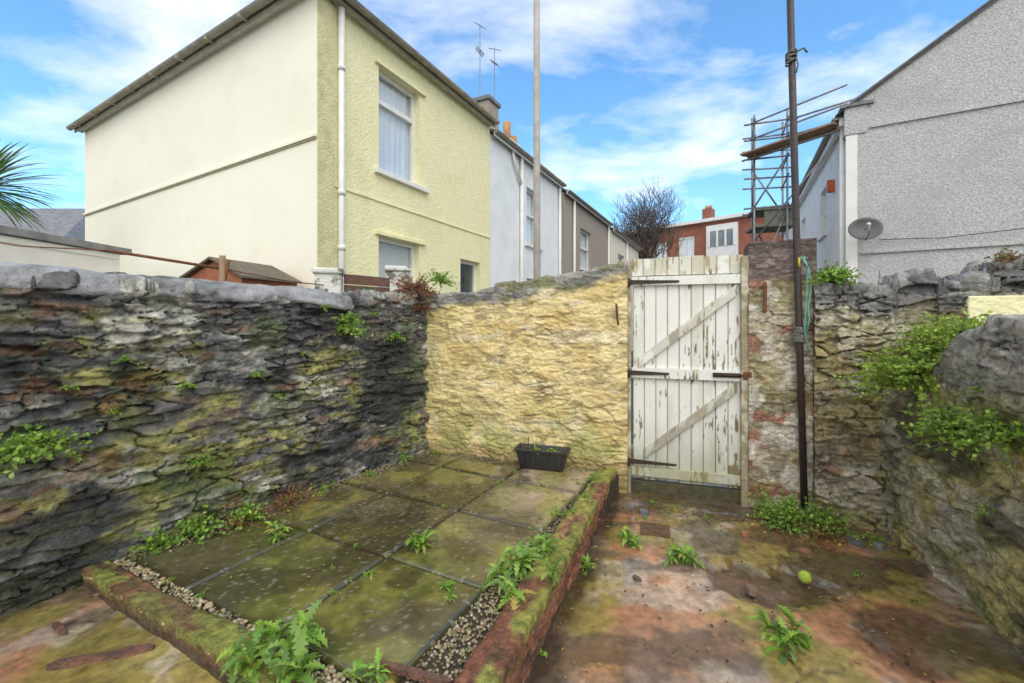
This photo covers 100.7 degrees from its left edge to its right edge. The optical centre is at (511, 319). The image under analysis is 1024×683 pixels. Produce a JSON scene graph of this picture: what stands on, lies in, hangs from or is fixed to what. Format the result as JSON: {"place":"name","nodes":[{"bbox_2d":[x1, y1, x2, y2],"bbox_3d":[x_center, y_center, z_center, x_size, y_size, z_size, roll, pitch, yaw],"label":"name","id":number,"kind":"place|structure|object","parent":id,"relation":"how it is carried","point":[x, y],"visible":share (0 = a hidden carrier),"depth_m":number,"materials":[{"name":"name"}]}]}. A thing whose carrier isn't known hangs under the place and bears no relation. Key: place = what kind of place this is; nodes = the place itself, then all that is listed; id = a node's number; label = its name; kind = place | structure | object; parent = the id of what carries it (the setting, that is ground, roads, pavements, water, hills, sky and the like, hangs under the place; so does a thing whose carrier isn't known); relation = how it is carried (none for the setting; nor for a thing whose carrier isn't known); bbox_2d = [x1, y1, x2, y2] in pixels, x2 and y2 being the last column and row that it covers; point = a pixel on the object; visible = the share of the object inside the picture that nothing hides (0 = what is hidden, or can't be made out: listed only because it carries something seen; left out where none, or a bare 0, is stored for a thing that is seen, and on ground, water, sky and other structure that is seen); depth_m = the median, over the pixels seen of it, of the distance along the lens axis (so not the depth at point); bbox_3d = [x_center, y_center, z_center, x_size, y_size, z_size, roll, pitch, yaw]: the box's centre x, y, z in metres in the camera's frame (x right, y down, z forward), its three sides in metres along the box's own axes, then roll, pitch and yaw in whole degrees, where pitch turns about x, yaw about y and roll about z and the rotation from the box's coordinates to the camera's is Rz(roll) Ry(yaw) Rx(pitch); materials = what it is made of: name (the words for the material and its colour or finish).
{"place":"outdoors","nodes":[
{"label":"outdoors","id":0,"kind":"place"},
{"bbox_2d":[0,208,84,240],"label":"roof","id":1,"kind":"structure","parent":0,"point":[67,222],"depth_m":16.48,"materials":[{"name":"stone"}]},
{"bbox_2d":[0,225,131,272],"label":"white garage","id":2,"kind":"structure","parent":0,"point":[100,261],"depth_m":5.63,"materials":[{"name":"paint"}]},
{"bbox_2d":[178,257,301,285],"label":"garden shed","id":3,"kind":"structure","parent":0,"point":[197,272],"depth_m":4.97,"materials":[{"name":"wood"}]},
{"bbox_2d":[464,264,471,292],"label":"window","id":4,"kind":"structure","parent":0,"point":[467,278],"depth_m":9.73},
{"bbox_2d":[0,0,987,231],"label":"sky","id":5,"kind":"structure","parent":0,"point":[631,91],"materials":[{"name":"blue"}]},
{"bbox_2d":[0,443,1023,682],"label":"yard ground","id":6,"kind":"structure","parent":0,"point":[33,644],"depth_m":2.08,"materials":[{"name":"concrete"}]},
{"bbox_2d":[46,643,154,670],"bbox_3d":[-1.690,1.388,1.750,0.354,0.024,0.048,0,0,-16],"label":"timber offcut","id":7,"kind":"object","parent":6,"relation":"on","point":[96,657],"visible":1,"depth_m":1.74,"materials":[{"name":"brown wood"}]},
{"bbox_2d":[81,560,325,682],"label":"concrete kerb","id":8,"kind":"structure","parent":6,"relation":"on","point":[199,632],"depth_m":1.87,"materials":[{"name":"concrete"}]},
{"bbox_2d":[219,599,327,682],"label":"sow thistle weed","id":9,"kind":"object","parent":8,"relation":"on","point":[301,634],"visible":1,"depth_m":1.54,"materials":[{"name":"green plant"}]},
{"bbox_2d":[0,269,437,616],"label":"rubble wall","id":10,"kind":"structure","parent":6,"relation":"on","point":[350,405],"depth_m":2.55,"materials":[{"name":"stone"}]},
{"bbox_2d":[0,417,102,481],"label":"wall weed","id":11,"kind":"object","parent":10,"relation":"attached to","point":[23,445],"depth_m":2.00,"materials":[{"name":"green plant"}]},
{"bbox_2d":[0,262,353,310],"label":"cement wall coping","id":12,"kind":"object","parent":10,"relation":"on","point":[16,276],"visible":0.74,"depth_m":2.57,"materials":[{"name":"concrete"}]},
{"bbox_2d":[333,319,372,338],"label":"wall weed","id":13,"kind":"object","parent":10,"relation":"attached to","point":[349,328],"depth_m":3.42,"materials":[{"name":"green plant"}]},
{"bbox_2d":[389,270,440,303],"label":"dead wall shrub","id":14,"kind":"object","parent":10,"relation":"on","point":[417,287],"visible":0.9,"depth_m":4.12,"materials":[{"name":"brown plant"}]},
{"bbox_2d":[311,267,345,292],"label":"white gate pier","id":15,"kind":"structure","parent":6,"relation":"on","point":[330,280],"depth_m":4.13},
{"bbox_2d":[0,242,322,284],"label":"rusty rail","id":16,"kind":"object","parent":15,"relation":"attached to","point":[223,268],"visible":0.75,"depth_m":3.22,"materials":[{"name":"metal"}]},
{"bbox_2d":[344,274,389,291],"bbox_3d":[-1.508,-0.200,4.601,0.020,0.540,0.658,0,0,38],"label":"timber fence","id":17,"kind":"object","parent":15,"relation":"attached to","point":[368,281],"visible":0.17,"depth_m":4.53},
{"bbox_2d":[81,451,618,682],"bbox_3d":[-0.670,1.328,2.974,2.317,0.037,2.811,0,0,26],"label":"gravel","id":18,"kind":"structure","parent":6,"relation":"on","point":[187,594],"depth_m":1.95,"materials":[{"name":"gravel"}]},
{"bbox_2d":[125,526,183,558],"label":"nettle weed","id":19,"kind":"object","parent":18,"relation":"on","point":[155,546],"visible":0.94,"depth_m":2.43,"materials":[{"name":"green plant"}]},
{"bbox_2d":[165,505,230,548],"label":"nettle weed","id":20,"kind":"object","parent":18,"relation":"on","point":[195,530],"visible":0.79,"depth_m":2.58,"materials":[{"name":"green plant"}]},
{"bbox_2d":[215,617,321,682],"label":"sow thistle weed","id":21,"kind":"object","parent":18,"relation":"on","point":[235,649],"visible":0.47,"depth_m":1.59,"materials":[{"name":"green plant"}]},
{"bbox_2d":[125,451,597,682],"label":"paving slabs","id":22,"kind":"structure","parent":18,"relation":"on","point":[412,618],"depth_m":2.39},
{"bbox_2d":[208,505,269,531],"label":"dry weed","id":23,"kind":"object","parent":22,"relation":"on","point":[240,522],"visible":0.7,"depth_m":2.69,"materials":[{"name":"brown plant"}]},
{"bbox_2d":[225,501,268,529],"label":"nettle weed","id":24,"kind":"object","parent":22,"relation":"on","point":[247,512],"visible":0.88,"depth_m":2.77,"materials":[{"name":"green plant"}]},
{"bbox_2d":[264,520,293,543],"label":"sow thistle weed","id":25,"kind":"object","parent":22,"relation":"on","point":[279,530],"visible":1,"depth_m":2.60,"materials":[{"name":"green plant"}]},
{"bbox_2d":[255,478,323,517],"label":"dry weed","id":26,"kind":"object","parent":22,"relation":"on","point":[291,498],"visible":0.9,"depth_m":3.02,"materials":[{"name":"brown plant"}]},
{"bbox_2d":[374,659,450,682],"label":"timber offcut","id":27,"kind":"object","parent":22,"relation":"on","point":[408,671],"visible":0.89,"depth_m":1.55,"materials":[{"name":"brown wood"}]},
{"bbox_2d":[404,529,439,553],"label":"sow thistle weed","id":28,"kind":"object","parent":22,"relation":"on","point":[417,540],"visible":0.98,"depth_m":2.44,"materials":[{"name":"green plant"}]},
{"bbox_2d":[514,437,570,471],"bbox_3d":[0.269,1.180,3.768,0.480,0.260,0.195,0,0,17],"label":"planter trough","id":29,"kind":"object","parent":22,"relation":"on","point":[543,457],"visible":1,"depth_m":3.72,"materials":[{"name":"black plastic"}]},
{"bbox_2d":[341,646,395,682],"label":"sow thistle weed","id":30,"kind":"object","parent":18,"relation":"on","point":[358,667],"visible":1,"depth_m":1.56,"materials":[{"name":"green plant"}]},
{"bbox_2d":[484,550,536,609],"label":"sow thistle weed","id":31,"kind":"object","parent":18,"relation":"on","point":[505,581],"visible":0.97,"depth_m":2.01,"materials":[{"name":"green plant"}]},
{"bbox_2d":[499,534,563,585],"bbox_3d":[0.098,1.250,2.215,0.345,0.189,0.432,0,0,0],"label":"sow thistle weed","id":32,"kind":"object","parent":18,"relation":"on","point":[518,555],"visible":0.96,"depth_m":2.18,"materials":[{"name":"green plant"}]},
{"bbox_2d":[384,265,410,291],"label":"white gate pier","id":33,"kind":"structure","parent":6,"relation":"on","point":[393,273],"depth_m":4.77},
{"bbox_2d":[423,261,627,493],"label":"yellow painted stone wall","id":34,"kind":"structure","parent":6,"relation":"on","point":[512,365],"depth_m":3.93,"materials":[{"name":"stone"}]},
{"bbox_2d":[422,269,459,288],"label":"wall top weed","id":35,"kind":"object","parent":34,"relation":"on","point":[439,277],"depth_m":4.37,"materials":[{"name":"green plant"}]},
{"bbox_2d":[626,255,751,506],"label":"wooden gate","id":36,"kind":"structure","parent":34,"relation":"attached to","point":[689,373],"depth_m":3.58,"materials":[{"name":"paint"}]},
{"bbox_2d":[454,467,616,682],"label":"brick kerb","id":37,"kind":"structure","parent":6,"relation":"on","point":[509,647],"depth_m":1.98,"materials":[{"name":"brick"}]},
{"bbox_2d":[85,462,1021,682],"bbox_3d":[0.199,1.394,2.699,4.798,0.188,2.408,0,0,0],"label":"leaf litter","id":38,"kind":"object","parent":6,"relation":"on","point":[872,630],"visible":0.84,"depth_m":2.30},
{"bbox_2d":[613,525,644,549],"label":"sow thistle weed","id":39,"kind":"object","parent":6,"relation":"on","point":[628,534],"visible":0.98,"depth_m":2.83,"materials":[{"name":"green plant"}]},
{"bbox_2d":[640,521,670,537],"bbox_3d":[1.020,1.493,3.030,0.200,0.014,0.180,0,0,17],"label":"drain cover","id":40,"kind":"object","parent":6,"relation":"on","point":[653,529],"visible":1,"depth_m":3.01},
{"bbox_2d":[663,542,705,570],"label":"sow thistle weed","id":41,"kind":"object","parent":6,"relation":"on","point":[676,554],"visible":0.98,"depth_m":2.62,"materials":[{"name":"green plant"}]},
{"bbox_2d":[633,508,888,596],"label":"slate fragments","id":42,"kind":"object","parent":6,"relation":"on","point":[751,590],"visible":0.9,"depth_m":2.78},
{"bbox_2d":[744,605,813,665],"bbox_3d":[1.261,1.460,1.968,0.268,0.156,0.274,0,0,0],"label":"sow thistle weed","id":43,"kind":"object","parent":6,"relation":"on","point":[787,636],"visible":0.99,"depth_m":1.94,"materials":[{"name":"green plant"}]},
{"bbox_2d":[744,238,816,512],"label":"brick gate pier","id":44,"kind":"structure","parent":6,"relation":"on","point":[773,454],"depth_m":3.34,"materials":[{"name":"brick"}]},
{"bbox_2d":[736,488,848,550],"bbox_3d":[1.959,1.442,3.081,0.759,0.374,0.665,0,0,0],"label":"nettle weed","id":45,"kind":"object","parent":6,"relation":"on","point":[780,514],"visible":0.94,"depth_m":3.07,"materials":[{"name":"green plant"}]},
{"bbox_2d":[785,0,811,510],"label":"clothes line post","id":46,"kind":"object","parent":6,"relation":"on","point":[799,331],"visible":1,"depth_m":3.22,"materials":[{"name":"metal"}]},
{"bbox_2d":[778,492,872,545],"bbox_3d":[2.229,1.423,3.038,0.580,0.324,0.565,0,0,39],"label":"nettle weed","id":47,"kind":"object","parent":6,"relation":"on","point":[827,518],"visible":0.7,"depth_m":3.01,"materials":[{"name":"green plant"}]},
{"bbox_2d":[785,508,871,549],"bbox_3d":[2.142,1.462,2.959,0.388,0.184,0.480,0,0,0],"label":"dry weed","id":48,"kind":"object","parent":6,"relation":"on","point":[815,531],"visible":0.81,"depth_m":2.89,"materials":[{"name":"brown plant"}]},
{"bbox_2d":[876,314,1023,658],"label":"garden wall","id":49,"kind":"structure","parent":6,"relation":"on","point":[946,533],"depth_m":2.21,"materials":[{"name":"stone"}]},
{"bbox_2d":[832,343,960,420],"bbox_3d":[2.592,0.359,2.602,0.873,0.484,0.959,0,0,0],"label":"garden bush","id":50,"kind":"object","parent":49,"relation":"on","point":[906,372],"visible":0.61,"depth_m":2.68,"materials":[{"name":"green plant"}]},
{"bbox_2d":[881,310,992,363],"bbox_3d":[2.789,0.135,2.671,0.725,0.387,0.751,0,0,36],"label":"garden bush","id":51,"kind":"object","parent":49,"relation":"on","point":[923,333],"visible":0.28,"depth_m":2.74,"materials":[{"name":"green plant"}]},
{"bbox_2d":[892,397,1003,459],"bbox_3d":[2.441,0.576,2.225,0.668,0.338,0.682,0,0,42],"label":"garden bush","id":52,"kind":"object","parent":49,"relation":"on","point":[937,416],"visible":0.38,"depth_m":2.25,"materials":[{"name":"green plant"}]},
{"bbox_2d":[920,309,987,348],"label":"garden bush","id":53,"kind":"object","parent":49,"relation":"on","point":[960,327],"visible":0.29,"depth_m":2.46,"materials":[{"name":"green plant"}]},
{"bbox_2d":[925,403,1023,466],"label":"garden bush","id":54,"kind":"object","parent":49,"relation":"on","point":[989,426],"visible":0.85,"depth_m":1.99,"materials":[{"name":"green plant"}]},
{"bbox_2d":[631,359,632,442],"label":"lane","id":55,"kind":"structure","parent":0,"point":[632,405],"depth_m":7.61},
{"bbox_2d":[740,84,854,255],"bbox_3d":[7.364,-2.150,11.046,1.999,7.300,2.840,0,0,-34],"label":"scaffolding","id":56,"kind":"object","parent":55,"relation":"on","point":[777,218],"visible":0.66,"depth_m":11.13,"materials":[{"name":"metal"}]},
{"bbox_2d":[625,205,781,276],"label":"brick apartment block","id":57,"kind":"structure","parent":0,"point":[709,233],"depth_m":29.17,"materials":[{"name":"brick"}]},
{"label":"ground","id":58,"kind":"structure","parent":0,"visible":0},
{"bbox_2d":[0,142,66,231],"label":"cordyline palm","id":59,"kind":"object","parent":58,"relation":"on","point":[5,206],"visible":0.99,"depth_m":7.39,"materials":[{"name":"green plant"}]},
{"bbox_2d":[85,0,316,288],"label":"side wall","id":60,"kind":"structure","parent":58,"relation":"on","point":[253,91],"depth_m":6.70,"materials":[{"name":"paint"}]},
{"bbox_2d":[78,0,299,132],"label":"soffit side","id":61,"kind":"structure","parent":60,"relation":"on","point":[245,29],"depth_m":6.95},
{"bbox_2d":[83,132,316,214],"bbox_3d":[-6.155,-2.410,7.598,8.330,0.040,0.034,0,0,30],"label":"string course side","id":62,"kind":"object","parent":60,"relation":"attached to","point":[314,134],"visible":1,"depth_m":6.74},
{"bbox_2d":[84,136,316,215],"bbox_3d":[-6.147,-2.377,7.602,8.320,0.023,0.019,0,0,30],"label":"wall trim","id":63,"kind":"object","parent":60,"relation":"attached to","point":[265,154],"visible":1,"depth_m":6.77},
{"bbox_2d":[331,1,489,292],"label":"front wall","id":64,"kind":"structure","parent":58,"relation":"on","point":[451,153],"depth_m":7.36,"materials":[{"name":"paint"}]},
{"bbox_2d":[317,0,334,267],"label":"quoin strip","id":65,"kind":"object","parent":64,"relation":"attached to","point":[325,133],"visible":0.55,"depth_m":5.62,"materials":[{"name":"paint"}]},
{"bbox_2d":[338,6,344,291],"bbox_3d":[-2.325,-1.325,5.790,0.083,5.850,0.084,0,0,0],"label":"drainpipe","id":66,"kind":"object","parent":64,"relation":"attached to","point":[341,132],"visible":0.66,"depth_m":5.76,"materials":[{"name":"white paint"}]},
{"bbox_2d":[379,71,411,97],"bbox_3d":[-1.942,-3.870,6.975,0.060,0.060,0.825,0,0,28],"label":"window frame top","id":67,"kind":"object","parent":64,"relation":"in","point":[392,83],"depth_m":6.97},
{"bbox_2d":[375,58,426,96],"bbox_3d":[-1.784,-3.926,6.920,0.049,0.048,1.155,0,0,28],"label":"hood mould","id":68,"kind":"object","parent":64,"relation":"attached to","point":[398,76],"visible":1,"depth_m":6.84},
{"bbox_2d":[374,167,429,193],"bbox_3d":[-1.804,-2.264,6.959,0.160,0.077,1.245,0,0,28],"label":"window sill","id":69,"kind":"structure","parent":64,"relation":"attached to","point":[393,177],"depth_m":6.83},
{"bbox_2d":[330,0,491,125],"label":"soffit front","id":70,"kind":"structure","parent":64,"relation":"on","point":[366,26],"depth_m":6.95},
{"bbox_2d":[337,0,494,126],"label":"fascia front","id":71,"kind":"structure","parent":70,"relation":"attached to","point":[358,14],"depth_m":6.88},
{"bbox_2d":[409,94,413,181],"bbox_3d":[-1.737,-3.100,7.367,0.081,1.600,0.081,0,0,0],"label":"window frame","id":72,"kind":"object","parent":64,"relation":"in","point":[411,142],"visible":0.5,"depth_m":7.34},
{"bbox_2d":[335,185,489,238],"bbox_3d":[-1.448,-1.823,7.595,0.019,0.025,4.148,0,0,28],"label":"string course","id":73,"kind":"object","parent":64,"relation":"attached to","point":[369,197],"visible":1,"depth_m":7.05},
{"bbox_3d":[-1.947,-3.100,6.978,0.389,1.480,0.735,0,0,0],"label":"window","id":74,"kind":"object","parent":64,"relation":"attached to","visible":0},
{"bbox_2d":[379,78,408,179],"bbox_3d":[-1.992,-3.065,7.001,0.028,1.630,0.985,0,0,28],"label":"curtain","id":75,"kind":"object","parent":74,"relation":"hanging from","point":[393,144],"visible":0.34,"depth_m":7.03,"materials":[{"name":"fabric"}]},
{"bbox_2d":[379,99,412,124],"bbox_3d":[-1.936,-3.420,6.972,0.067,0.070,0.825,0,0,28],"label":"transom","id":76,"kind":"object","parent":74,"relation":"attached to","point":[394,112],"visible":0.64,"depth_m":6.96,"materials":[{"name":"white paint"}]},
{"bbox_3d":[-1.947,-0.575,6.978,0.389,1.330,0.735,0,0,0],"label":"window","id":77,"kind":"object","parent":64,"relation":"attached to","visible":0},
{"bbox_2d":[379,242,408,287],"bbox_3d":[-1.992,-0.540,7.001,0.028,1.480,0.985,0,0,28],"label":"curtain","id":78,"kind":"object","parent":77,"relation":"hanging from","point":[391,255],"visible":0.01,"depth_m":7.01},
{"bbox_2d":[490,134,558,286],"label":"front wall","id":79,"kind":"structure","parent":58,"relation":"on","point":[504,224],"depth_m":10.46,"materials":[{"name":"paint"}]},
{"bbox_2d":[520,157,523,281],"bbox_3d":[0.248,-1.255,10.730,0.088,5.710,0.090,0,0,0],"label":"drainpipe","id":80,"kind":"object","parent":79,"relation":"attached to","point":[522,221],"visible":0.62,"depth_m":10.69,"materials":[{"name":"white paint"}]},
{"bbox_2d":[490,129,558,185],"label":"slate roof","id":81,"kind":"structure","parent":79,"relation":"on","point":[492,131],"depth_m":9.56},
{"bbox_2d":[478,99,497,129],"bbox_3d":[-0.650,-4.775,10.600,0.440,1.150,0.500,0,0,28],"label":"chimney stack","id":82,"kind":"object","parent":81,"relation":"on","point":[488,105],"visible":0.24,"depth_m":10.41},
{"bbox_2d":[494,130,563,188],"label":"fascia","id":83,"kind":"structure","parent":79,"relation":"attached to","point":[501,139],"depth_m":10.63,"materials":[{"name":"white paint"}]},
{"bbox_2d":[495,130,566,186],"bbox_3d":[0.660,-4.162,11.282,0.110,0.055,4.320,0,0,28],"label":"gutter","id":84,"kind":"object","parent":83,"relation":"attached to","point":[517,147],"visible":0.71,"depth_m":10.58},
{"bbox_2d":[558,186,560,274],"bbox_3d":[1.476,-1.255,13.078,0.088,5.710,0.090,0,0,0],"label":"drainpipe","id":85,"kind":"object","parent":79,"relation":"attached to","point":[559,229],"visible":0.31,"depth_m":13.04,"materials":[{"name":"white paint"}]},
{"bbox_3d":[0.433,-2.750,11.508,0.299,1.380,0.562,0,0,0],"label":"window","id":86,"kind":"object","parent":79,"relation":"attached to","visible":0},
{"bbox_2d":[527,193,531,243],"bbox_3d":[0.388,-2.715,11.531,0.028,1.530,0.790,0,0,27],"label":"curtain","id":87,"kind":"object","parent":86,"relation":"hanging from","point":[529,220],"visible":0.23,"depth_m":11.73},
{"bbox_2d":[533,0,540,277],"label":"utility pole","id":88,"kind":"object","parent":58,"relation":"on","point":[536,142],"visible":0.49,"depth_m":6.95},
{"bbox_2d":[563,192,607,273],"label":"front wall","id":89,"kind":"structure","parent":58,"relation":"on","point":[592,226],"depth_m":14.85,"materials":[{"name":"paint"}]},
{"bbox_2d":[573,200,575,271],"bbox_3d":[2.051,-1.175,13.962,0.088,5.550,0.090,0,0,0],"label":"drainpipe","id":90,"kind":"object","parent":89,"relation":"attached to","point":[574,235],"visible":0.31,"depth_m":13.93,"materials":[{"name":"white paint"}]},
{"bbox_2d":[611,230,638,350],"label":"front wall","id":91,"kind":"structure","parent":58,"relation":"on","point":[618,244],"depth_m":20.16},
{"bbox_2d":[610,174,685,276],"bbox_3d":[7.577,-3.203,24.300,4.518,9.610,5.522,0,0,27],"label":"bare tree","id":92,"kind":"object","parent":58,"relation":"on","point":[643,219],"visible":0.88,"depth_m":23.57,"materials":[{"name":"brown plant"}]},
{"bbox_2d":[784,140,845,279],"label":"lane wall","id":93,"kind":"structure","parent":58,"relation":"on","point":[812,215],"depth_m":11.94,"materials":[{"name":"paint"}]},
{"bbox_2d":[780,117,842,234],"bbox_3d":[10.646,-4.450,15.664,0.159,0.180,13.900,0,0,28],"label":"white eaves board","id":94,"kind":"object","parent":93,"relation":"attached to","point":[810,181],"visible":0.57,"depth_m":11.98,"materials":[{"name":"paint"}]},
{"bbox_2d":[778,117,838,232],"bbox_3d":[10.502,-4.510,15.711,0.120,0.060,13.950,0,0,28],"label":"gutter","id":95,"kind":"object","parent":94,"relation":"attached to","point":[818,152],"visible":0.54,"depth_m":11.56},
{"bbox_2d":[839,127,844,267],"bbox_3d":[7.495,-1.400,9.639,0.098,6.000,0.100,0,0,0],"label":"drainpipe","id":96,"kind":"object","parent":93,"relation":"attached to","point":[841,202],"visible":0.5,"depth_m":9.61,"materials":[{"name":"white paint"}]},
{"bbox_2d":[813,253,1023,531],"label":"rubble boundary wall","id":97,"kind":"structure","parent":58,"relation":"on","point":[848,319],"depth_m":3.09,"materials":[{"name":"stone"}]},
{"bbox_2d":[805,260,866,288],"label":"wall top weed","id":98,"kind":"object","parent":97,"relation":"on","point":[831,274],"depth_m":3.16,"materials":[{"name":"green plant"}]},
{"bbox_2d":[963,295,1023,325],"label":"cream render band","id":99,"kind":"object","parent":97,"relation":"attached to","point":[1003,305],"visible":0.31,"depth_m":2.79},
{"bbox_2d":[975,246,1023,267],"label":"plant","id":100,"kind":"object","parent":97,"relation":"on","point":[1007,257],"visible":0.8,"depth_m":2.85,"materials":[{"name":"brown plant"}]},
{"bbox_2d":[849,0,1023,284],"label":"gable wall","id":101,"kind":"structure","parent":58,"relation":"on","point":[949,175],"depth_m":8.57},
{"bbox_2d":[846,134,856,281],"bbox_3d":[7.486,-1.235,9.362,0.200,5.670,0.035,0,0,30],"label":"corner pilaster","id":102,"kind":"object","parent":101,"relation":"attached to","point":[851,193],"visible":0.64,"depth_m":9.35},
{"bbox_2d":[842,104,866,139],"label":"quoin block","id":103,"kind":"structure","parent":102,"relation":"on","point":[854,120],"depth_m":9.31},
{"bbox_2d":[848,217,883,240],"bbox_3d":[7.474,-1.907,8.916,0.673,0.501,0.462,0,0,-20],"label":"satellite dish","id":104,"kind":"object","parent":101,"relation":"attached to","point":[865,228],"visible":1,"depth_m":8.90,"materials":[{"name":"grey metal"}]},
{"bbox_2d":[848,0,996,107],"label":"verge coping","id":105,"kind":"object","parent":101,"relation":"on","point":[929,47],"visible":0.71,"depth_m":8.72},
{"bbox_2d":[861,242,1023,253],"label":"string course","id":106,"kind":"object","parent":101,"relation":"attached to","point":[950,247],"visible":1,"depth_m":8.57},
{"bbox_2d":[870,98,1023,127],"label":"string course","id":107,"kind":"object","parent":101,"relation":"attached to","point":[952,112],"visible":1,"depth_m":8.55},
{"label":"gutter bracket","id":108,"kind":"object","parent":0,"visible":0},
{"bbox_2d":[66,0,273,130],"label":"gutter side","id":109,"kind":"object","parent":108,"relation":"on","point":[251,8],"visible":1,"depth_m":6.93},
{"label":"hip roof","id":110,"kind":"object","parent":109,"relation":"on","visible":0},
{"bbox_2d":[74,0,286,132],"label":"fascia side","id":111,"kind":"structure","parent":110,"relation":"attached to","point":[240,25],"depth_m":6.90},
{"bbox_2d":[345,0,499,124],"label":"gutter front","id":112,"kind":"object","parent":110,"relation":"attached to","point":[381,25],"visible":1,"depth_m":6.90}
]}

